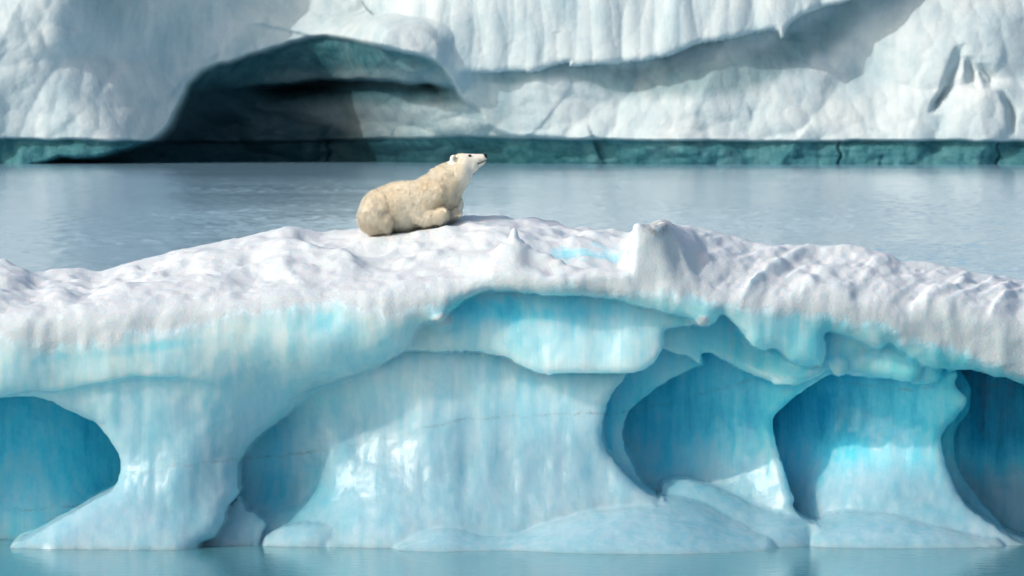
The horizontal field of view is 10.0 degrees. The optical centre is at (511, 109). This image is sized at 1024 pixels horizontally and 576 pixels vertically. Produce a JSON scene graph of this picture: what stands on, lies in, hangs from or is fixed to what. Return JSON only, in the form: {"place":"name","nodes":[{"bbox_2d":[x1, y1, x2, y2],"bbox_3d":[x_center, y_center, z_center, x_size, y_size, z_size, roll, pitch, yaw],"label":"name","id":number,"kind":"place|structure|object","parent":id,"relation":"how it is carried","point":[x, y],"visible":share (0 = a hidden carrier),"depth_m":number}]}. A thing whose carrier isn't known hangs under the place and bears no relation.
{"place":"outdoors","nodes":[
{"label":"outdoors","id":0,"kind":"place"},
{"bbox_2d":[0,162,1023,575],"bbox_3d":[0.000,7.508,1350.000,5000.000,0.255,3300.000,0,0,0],"label":"water","id":1,"kind":"structure","parent":0,"point":[108,216],"depth_m":405.38},
{"bbox_2d":[0,214,1023,553],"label":"iceberg","id":2,"kind":"object","parent":1,"relation":"on","point":[498,382],"visible":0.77,"depth_m":101.09},
{"bbox_2d":[356,153,487,235],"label":"polar bear","id":3,"kind":"object","parent":2,"relation":"on","point":[432,197],"visible":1,"depth_m":102.96},
{"bbox_2d":[0,0,1023,164],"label":"ice cliff","id":4,"kind":"structure","parent":1,"relation":"in","point":[866,82],"depth_m":802.66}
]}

